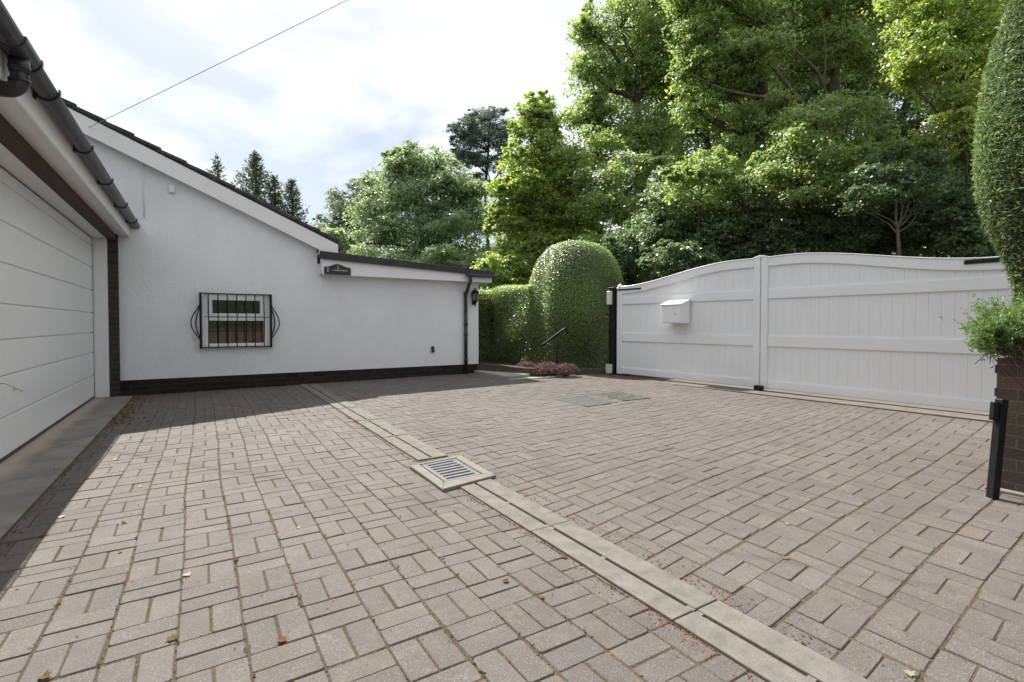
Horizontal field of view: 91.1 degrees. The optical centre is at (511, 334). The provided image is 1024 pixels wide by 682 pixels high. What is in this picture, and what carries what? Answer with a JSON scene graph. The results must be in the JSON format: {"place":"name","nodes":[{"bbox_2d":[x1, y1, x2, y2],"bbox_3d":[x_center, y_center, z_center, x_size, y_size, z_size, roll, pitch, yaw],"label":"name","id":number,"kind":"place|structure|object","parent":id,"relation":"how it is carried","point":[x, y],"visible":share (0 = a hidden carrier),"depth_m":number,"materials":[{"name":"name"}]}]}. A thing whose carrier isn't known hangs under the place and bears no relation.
{"place":"outdoors","nodes":[
{"label":"outdoors","id":0,"kind":"place"},
{"bbox_2d":[0,383,22,393],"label":"leafy shoot","id":1,"kind":"object","parent":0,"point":[13,389],"visible":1,"depth_m":2.97,"materials":[{"name":"green plant"}]},
{"bbox_2d":[0,396,132,538],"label":"garage apron","id":2,"kind":"object","parent":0,"point":[29,474],"visible":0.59,"depth_m":4.03,"materials":[{"name":"concrete"}]},
{"bbox_2d":[2,0,1003,289],"label":"sky","id":3,"kind":"structure","parent":0,"point":[320,99],"materials":[{"name":"white"}]},
{"bbox_2d":[0,373,1023,681],"bbox_3d":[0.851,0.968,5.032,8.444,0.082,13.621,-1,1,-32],"label":"driveway","id":4,"kind":"structure","parent":0,"point":[480,631],"depth_m":2.52,"materials":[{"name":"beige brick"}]},
{"bbox_2d":[38,670,51,678],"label":"fallen leaf","id":5,"kind":"object","parent":4,"relation":"on","point":[46,674],"visible":1,"depth_m":1.53,"materials":[{"name":"beige plant"}]},
{"bbox_2d":[107,395,156,427],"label":"leaf litter","id":6,"kind":"object","parent":4,"relation":"on","point":[122,415],"visible":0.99,"depth_m":5.95,"materials":[{"name":"brown plant"}]},
{"bbox_2d":[166,633,178,640],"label":"fallen leaf","id":7,"kind":"object","parent":4,"relation":"on","point":[172,637],"visible":1,"depth_m":1.72,"materials":[{"name":"beige plant"}]},
{"bbox_2d":[276,635,286,641],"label":"fallen leaf","id":8,"kind":"object","parent":4,"relation":"on","point":[281,638],"visible":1,"depth_m":1.71,"materials":[{"name":"orange plant"}]},
{"bbox_2d":[3,411,570,676],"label":"joint weeds","id":9,"kind":"object","parent":4,"relation":"on","point":[235,561],"visible":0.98,"depth_m":2.23,"materials":[{"name":"green plant"}]},
{"bbox_2d":[410,455,495,491],"bbox_3d":[-0.435,1.003,3.644,0.462,0.042,0.710,-1,1,-32],"label":"drain grate","id":10,"kind":"object","parent":4,"relation":"on","point":[446,474],"visible":0.94,"depth_m":3.59,"materials":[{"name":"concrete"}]},
{"bbox_2d":[0,381,1001,680],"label":"leaf litter","id":11,"kind":"object","parent":4,"relation":"on","point":[508,575],"visible":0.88,"depth_m":2.30,"materials":[{"name":"brown plant"}]},
{"bbox_2d":[474,370,529,379],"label":"step slab","id":12,"kind":"structure","parent":4,"relation":"on","point":[505,375],"depth_m":9.80,"materials":[{"name":"concrete"}]},
{"bbox_2d":[509,375,576,379],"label":"step slab","id":13,"kind":"structure","parent":4,"relation":"on","point":[539,377],"depth_m":9.65,"materials":[{"name":"concrete"}]},
{"bbox_2d":[531,361,562,375],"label":"heather plant","id":14,"kind":"object","parent":4,"relation":"on","point":[543,366],"visible":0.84,"depth_m":9.85,"materials":[{"name":"pink plant"}]},
{"bbox_2d":[552,362,579,375],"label":"heather plant","id":15,"kind":"object","parent":4,"relation":"on","point":[563,369],"visible":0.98,"depth_m":9.82,"materials":[{"name":"pink plant"}]},
{"bbox_2d":[299,383,870,681],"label":"drainage channel","id":16,"kind":"object","parent":4,"relation":"on","point":[812,665],"visible":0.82,"depth_m":2.05,"materials":[{"name":"grey concrete"}]},
{"bbox_2d":[555,395,616,406],"bbox_3d":[1.040,0.926,7.010,0.614,0.008,0.780,-1,1,-32],"label":"manhole cover","id":17,"kind":"object","parent":4,"relation":"on","point":[587,401],"visible":1,"depth_m":7.00,"materials":[{"name":"metal"}]},
{"bbox_2d":[593,391,649,400],"bbox_3d":[1.640,0.912,7.511,0.630,0.011,0.803,-1,1,-32],"label":"manhole cover","id":18,"kind":"object","parent":4,"relation":"on","point":[621,395],"visible":1,"depth_m":7.46,"materials":[{"name":"grey metal"}]},
{"bbox_2d":[641,378,992,422],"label":"gate kerb","id":19,"kind":"structure","parent":4,"relation":"in","point":[983,416],"depth_m":6.96,"materials":[{"name":"concrete"}]},
{"bbox_2d":[606,287,616,374],"bbox_3d":[2.092,-0.035,10.480,0.270,1.890,0.166,-1,1,-32],"label":"gate post","id":20,"kind":"object","parent":19,"relation":"on","point":[611,367],"visible":0.81,"depth_m":10.42,"materials":[{"name":"black metal"}]},
{"bbox_2d":[615,255,760,387],"bbox_3d":[3.076,-0.192,9.241,0.110,2.187,3.036,-1,2,-37],"label":"gate leaf","id":21,"kind":"object","parent":20,"relation":"attached to","point":[716,339],"visible":1,"depth_m":8.89,"materials":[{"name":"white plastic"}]},
{"bbox_2d":[660,299,690,322],"bbox_3d":[2.956,-0.420,9.094,0.298,0.437,0.444,-1,1,-37],"label":"letter box","id":22,"kind":"object","parent":21,"relation":"attached to","point":[675,311],"visible":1,"depth_m":8.98,"materials":[{"name":"white plastic"}]},
{"bbox_2d":[663,306,679,321],"bbox_3d":[2.861,-0.362,9.002,0.015,0.286,0.355,-1,1,-37],"label":"door","id":23,"kind":"structure","parent":22,"relation":"in","point":[670,313],"depth_m":9.00,"materials":[{"name":"white plastic"}]},
{"bbox_2d":[754,253,1013,411],"bbox_3d":[4.815,-0.148,6.783,0.147,2.172,3.100,-1,1,-35],"label":"gate leaf","id":24,"kind":"object","parent":19,"relation":"on","point":[868,326],"visible":0.93,"depth_m":6.70,"materials":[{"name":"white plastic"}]},
{"bbox_2d":[903,670,915,675],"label":"fallen leaf","id":25,"kind":"object","parent":4,"relation":"on","point":[910,673],"visible":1,"depth_m":1.54,"materials":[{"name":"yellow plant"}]},
{"bbox_2d":[986,398,1008,499],"bbox_3d":[3.000,0.722,3.105,0.090,0.649,0.052,0,1,0],"label":"leaning post","id":26,"kind":"object","parent":4,"relation":"on","point":[998,411],"visible":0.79,"depth_m":3.08,"materials":[{"name":"black metal"}]},
{"bbox_2d":[984,357,1023,497],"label":"brick planter","id":27,"kind":"object","parent":4,"relation":"on","point":[1010,385],"visible":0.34,"depth_m":3.19,"materials":[{"name":"brick"}]},
{"bbox_2d":[940,290,1023,369],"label":"juniper bush","id":28,"kind":"object","parent":27,"relation":"on","point":[997,329],"visible":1,"depth_m":2.96,"materials":[{"name":"green plant"}]},
{"bbox_2d":[970,0,1023,305],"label":"clipped yew","id":29,"kind":"object","parent":27,"relation":"on","point":[997,152],"visible":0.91,"depth_m":3.85,"materials":[{"name":"green plant"}]},
{"bbox_2d":[479,361,605,372],"bbox_3d":[0.304,0.797,12.819,3.999,0.130,5.400,-1,1,-32],"label":"planting bed","id":30,"kind":"object","parent":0,"point":[494,362],"depth_m":12.68,"materials":[{"name":"soil"}]},
{"bbox_2d":[478,288,506,361],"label":"clipped hedge","id":31,"kind":"object","parent":30,"relation":"on","point":[486,323],"visible":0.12,"depth_m":13.30,"materials":[{"name":"green plant"}]},
{"bbox_2d":[490,282,534,364],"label":"clipped hedge","id":32,"kind":"object","parent":30,"relation":"on","point":[511,309],"visible":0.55,"depth_m":12.60,"materials":[{"name":"green plant"}]},
{"bbox_2d":[516,361,536,367],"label":"heather plant","id":33,"kind":"object","parent":30,"relation":"on","point":[527,364],"visible":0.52,"depth_m":10.55,"materials":[{"name":"pink plant"}]},
{"bbox_2d":[541,327,567,364],"bbox_3d":[0.861,0.330,10.283,0.558,0.949,0.078,0,1,2],"label":"handrail","id":34,"kind":"object","parent":30,"relation":"on","point":[556,335],"visible":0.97,"depth_m":10.27,"materials":[{"name":"black metal"}]},
{"bbox_2d":[524,239,624,368],"bbox_3d":[1.520,-0.673,12.048,2.230,3.186,2.229,-1,1,-32],"label":"domed hedge","id":35,"kind":"object","parent":30,"relation":"on","point":[572,281],"visible":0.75,"depth_m":11.17,"materials":[{"name":"green plant"}]},
{"label":"ground","id":36,"kind":"structure","parent":0,"visible":0},
{"bbox_2d":[206,152,226,180],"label":"cypress tree","id":37,"kind":"object","parent":36,"relation":"on","point":[216,170],"visible":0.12,"depth_m":24.80,"materials":[{"name":"green plant"}]},
{"bbox_2d":[0,0,494,462],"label":"bungalow","id":38,"kind":"object","parent":36,"relation":"on","point":[116,257],"visible":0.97,"depth_m":7.68,"materials":[{"name":"paint"}]},
{"bbox_2d":[0,165,94,462],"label":"garage door","id":39,"kind":"structure","parent":38,"relation":"in","point":[47,347],"depth_m":4.84,"materials":[{"name":"white metal"}]},
{"bbox_2d":[169,185,174,192],"bbox_3d":[-5.255,-2.247,7.753,0.080,0.120,0.044,-1,1,-32],"label":"sensor box","id":40,"kind":"object","parent":38,"relation":"attached to","point":[171,188],"visible":1,"depth_m":7.74,"materials":[{"name":"white plastic"}]},
{"bbox_2d":[89,0,346,127],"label":"telephone wire","id":41,"kind":"object","parent":38,"relation":"attached to","point":[223,61],"visible":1,"depth_m":6.42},
{"bbox_2d":[190,292,279,348],"bbox_3d":[-4.490,-0.224,8.193,1.282,0.891,0.174,-1,1,-32],"label":"window grille","id":42,"kind":"object","parent":38,"relation":"attached to","point":[199,307],"depth_m":8.12,"materials":[{"name":"black metal"}]},
{"bbox_2d":[202,294,272,347],"bbox_3d":[-4.586,-0.235,8.384,1.166,1.068,0.350,-1,1,-32],"label":"window","id":43,"kind":"structure","parent":38,"relation":"in","point":[213,309],"depth_m":8.31,"materials":[{"name":"white plastic"}]},
{"bbox_2d":[324,264,350,275],"bbox_3d":[-3.085,-1.149,8.881,0.455,0.190,0.030,-1,1,-32],"label":"house plaque","id":44,"kind":"object","parent":38,"relation":"attached to","point":[336,269],"visible":1,"depth_m":8.87,"materials":[{"name":"black plastic"}]},
{"bbox_2d":[471,288,478,305],"bbox_3d":[-0.771,-0.783,10.483,0.184,0.390,0.179,-1,1,-32],"label":"wall lantern","id":45,"kind":"object","parent":38,"relation":"attached to","point":[474,293],"depth_m":10.44,"materials":[{"name":"black metal"}]},
{"bbox_2d":[230,150,281,206],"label":"cypress tree","id":46,"kind":"object","parent":36,"relation":"on","point":[255,181],"visible":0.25,"depth_m":24.63,"materials":[{"name":"green plant"}]},
{"bbox_2d":[260,174,287,212],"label":"cypress tree","id":47,"kind":"object","parent":36,"relation":"on","point":[276,196],"visible":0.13,"depth_m":24.71,"materials":[{"name":"green plant"}]},
{"bbox_2d":[276,178,319,228],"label":"cypress tree","id":48,"kind":"object","parent":36,"relation":"on","point":[292,205],"visible":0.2,"depth_m":24.74,"materials":[{"name":"green plant"}]},
{"bbox_2d":[311,170,400,239],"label":"willow tree","id":49,"kind":"object","parent":36,"relation":"on","point":[339,204],"visible":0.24,"depth_m":29.15,"materials":[{"name":"green plant"}]},
{"bbox_2d":[347,242,416,261],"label":"bush","id":50,"kind":"object","parent":36,"relation":"on","point":[361,250],"visible":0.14,"depth_m":19.34,"materials":[{"name":"green plant"}]},
{"bbox_2d":[320,139,501,263],"bbox_3d":[-4.329,-3.905,21.997,8.792,9.433,5.165,0,1,0],"label":"ash tree","id":51,"kind":"object","parent":36,"relation":"on","point":[456,212],"visible":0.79,"depth_m":21.76,"materials":[{"name":"green plant"}]},
{"bbox_2d":[410,242,486,268],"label":"bush","id":52,"kind":"object","parent":36,"relation":"on","point":[442,255],"visible":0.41,"depth_m":19.06,"materials":[{"name":"green plant"}]},
{"bbox_2d":[443,105,515,288],"bbox_3d":[-1.786,-6.471,30.001,4.244,14.167,3.548,-1,1,-32],"label":"pine tree","id":53,"kind":"object","parent":36,"relation":"on","point":[472,135],"visible":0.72,"depth_m":29.44,"materials":[{"name":"green plant"}]},
{"bbox_2d":[470,249,533,289],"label":"bush","id":54,"kind":"object","parent":36,"relation":"on","point":[510,275],"visible":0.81,"depth_m":17.48,"materials":[{"name":"green plant"}]},
{"bbox_2d":[477,363,604,376],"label":"low brick wall","id":55,"kind":"structure","parent":36,"relation":"on","point":[501,368],"depth_m":10.29,"materials":[{"name":"brown brick"}]},
{"bbox_2d":[482,89,608,274],"bbox_3d":[1.325,-4.484,19.743,5.347,10.634,4.900,-1,1,-32],"label":"maple tree","id":56,"kind":"object","parent":36,"relation":"on","point":[527,211],"visible":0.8,"depth_m":18.92,"materials":[{"name":"green plant"}]},
{"bbox_2d":[565,233,606,249],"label":"bush","id":57,"kind":"object","parent":36,"relation":"on","point":[587,239],"visible":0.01,"depth_m":16.64,"materials":[{"name":"green plant"}]},
{"bbox_2d":[542,138,670,284],"bbox_3d":[3.430,-3.133,17.881,3.732,8.045,5.590,-3,3,-68],"label":"sycamore tree","id":58,"kind":"object","parent":36,"relation":"on","point":[616,206],"visible":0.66,"depth_m":17.64,"materials":[{"name":"green plant"}]},
{"bbox_2d":[602,209,664,283],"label":"bush","id":59,"kind":"object","parent":36,"relation":"on","point":[623,252],"visible":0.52,"depth_m":14.58,"materials":[{"name":"green plant"}]},
{"bbox_2d":[619,269,647,285],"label":"bush","id":60,"kind":"object","parent":36,"relation":"on","point":[629,280],"visible":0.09,"depth_m":15.76,"materials":[{"name":"green plant"}]},
{"bbox_2d":[547,0,728,282],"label":"sycamore tree","id":61,"kind":"object","parent":36,"relation":"on","point":[631,76],"visible":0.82,"depth_m":20.99,"materials":[{"name":"green plant"}]},
{"bbox_2d":[382,122,949,289],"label":"woodland","id":62,"kind":"object","parent":36,"relation":"on","point":[602,230],"visible":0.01,"depth_m":32.54,"materials":[{"name":"green plant"}]},
{"bbox_2d":[623,184,712,274],"bbox_3d":[4.477,-1.559,13.905,2.557,5.005,2.484,-1,1,-32],"label":"bush","id":63,"kind":"object","parent":36,"relation":"on","point":[658,223],"visible":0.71,"depth_m":13.40,"materials":[{"name":"green plant"}]},
{"bbox_2d":[635,238,721,277],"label":"bush","id":64,"kind":"object","parent":36,"relation":"on","point":[685,256],"visible":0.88,"depth_m":12.09,"materials":[{"name":"green plant"}]},
{"bbox_2d":[655,144,751,246],"bbox_3d":[4.885,-1.911,13.016,2.415,5.748,1.861,0,1,-14],"label":"sycamore sapling","id":65,"kind":"object","parent":36,"relation":"on","point":[706,166],"visible":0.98,"depth_m":12.71,"materials":[{"name":"green plant"}]},
{"bbox_2d":[670,216,748,263],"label":"bush","id":66,"kind":"object","parent":36,"relation":"on","point":[723,239],"visible":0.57,"depth_m":12.64,"materials":[{"name":"green plant"}]},
{"bbox_2d":[620,0,807,214],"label":"beech tree","id":67,"kind":"object","parent":36,"relation":"on","point":[704,135],"visible":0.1,"depth_m":22.95,"materials":[{"name":"green plant"}]},
{"bbox_2d":[684,166,775,249],"bbox_3d":[5.892,-1.697,13.407,2.560,5.302,2.211,-1,1,-32],"label":"bush","id":68,"kind":"object","parent":36,"relation":"on","point":[735,212],"visible":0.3,"depth_m":12.95,"materials":[{"name":"green plant"}]},
{"bbox_2d":[651,0,835,199],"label":"sycamore tree","id":69,"kind":"object","parent":36,"relation":"on","point":[714,55],"visible":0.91,"depth_m":14.40,"materials":[{"name":"green plant"}]},
{"bbox_2d":[720,222,801,261],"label":"bush","id":70,"kind":"object","parent":36,"relation":"on","point":[752,250],"visible":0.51,"depth_m":12.58,"materials":[{"name":"green plant"}]},
{"bbox_2d":[737,187,833,255],"bbox_3d":[6.924,-1.374,12.947,2.373,4.678,2.403,-1,1,-32],"label":"bush","id":71,"kind":"object","parent":36,"relation":"on","point":[781,223],"visible":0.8,"depth_m":12.46,"materials":[{"name":"green plant"}]},
{"bbox_2d":[692,0,924,246],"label":"sycamore tree","id":72,"kind":"object","parent":36,"relation":"on","point":[837,37],"visible":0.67,"depth_m":15.00,"materials":[{"name":"green plant"}]},
{"bbox_2d":[726,0,891,252],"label":"beech tree","id":73,"kind":"object","parent":36,"relation":"on","point":[811,93],"visible":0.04,"depth_m":23.34,"materials":[{"name":"green plant"}]},
{"bbox_2d":[739,84,931,252],"bbox_3d":[7.653,-2.519,12.176,4.216,7.037,3.495,-1,1,-32],"label":"sycamore tree","id":74,"kind":"object","parent":36,"relation":"on","point":[783,168],"visible":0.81,"depth_m":11.79,"materials":[{"name":"green plant"}]},
{"bbox_2d":[791,191,894,253],"bbox_3d":[8.104,-1.389,12.842,2.489,4.713,2.519,-1,1,-32],"label":"bush","id":75,"kind":"object","parent":36,"relation":"on","point":[858,231],"visible":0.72,"depth_m":12.23,"materials":[{"name":"green plant"}]},
{"bbox_2d":[846,196,925,255],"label":"bush","id":76,"kind":"object","parent":36,"relation":"on","point":[888,236],"visible":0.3,"depth_m":12.51,"materials":[{"name":"green plant"}]},
{"bbox_2d":[821,3,955,255],"bbox_3d":[17.710,-8.572,22.287,7.920,18.690,6.698,0,1,-1],"label":"beech tree","id":77,"kind":"object","parent":36,"relation":"on","point":[905,110],"visible":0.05,"depth_m":20.97,"materials":[{"name":"green plant"}]},
{"bbox_2d":[825,142,974,255],"bbox_3d":[7.939,-1.480,10.527,2.781,4.986,1.793,0,1,-14],"label":"tree","id":78,"kind":"object","parent":36,"relation":"on","point":[902,172],"visible":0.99,"depth_m":10.27,"materials":[{"name":"green plant"}]},
{"bbox_2d":[877,168,971,257],"bbox_3d":[10.066,-1.441,11.874,2.408,4.851,2.151,1,1,28],"label":"bush","id":79,"kind":"object","parent":36,"relation":"on","point":[920,230],"visible":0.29,"depth_m":11.70,"materials":[{"name":"green plant"}]},
{"bbox_2d":[861,0,1017,257],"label":"maple tree","id":80,"kind":"object","parent":36,"relation":"on","point":[936,34],"visible":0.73,"depth_m":10.04,"materials":[{"name":"green plant"}]},
{"bbox_2d":[894,0,1009,186],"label":"beech tree","id":81,"kind":"object","parent":36,"relation":"on","point":[956,170],"visible":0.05,"depth_m":18.95,"materials":[{"name":"green plant"}]},
{"bbox_2d":[927,182,992,257],"bbox_3d":[9.108,-1.008,10.064,1.218,4.058,1.129,1,1,26],"label":"bush","id":82,"kind":"object","parent":36,"relation":"on","point":[961,236],"visible":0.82,"depth_m":9.93,"materials":[{"name":"green plant"}]},
{"bbox_2d":[936,178,998,257],"bbox_3d":[10.514,-1.358,11.120,1.936,4.721,1.757,0,1,12],"label":"bush","id":83,"kind":"object","parent":36,"relation":"on","point":[991,252],"visible":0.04,"depth_m":10.77,"materials":[{"name":"green plant"}]}
]}

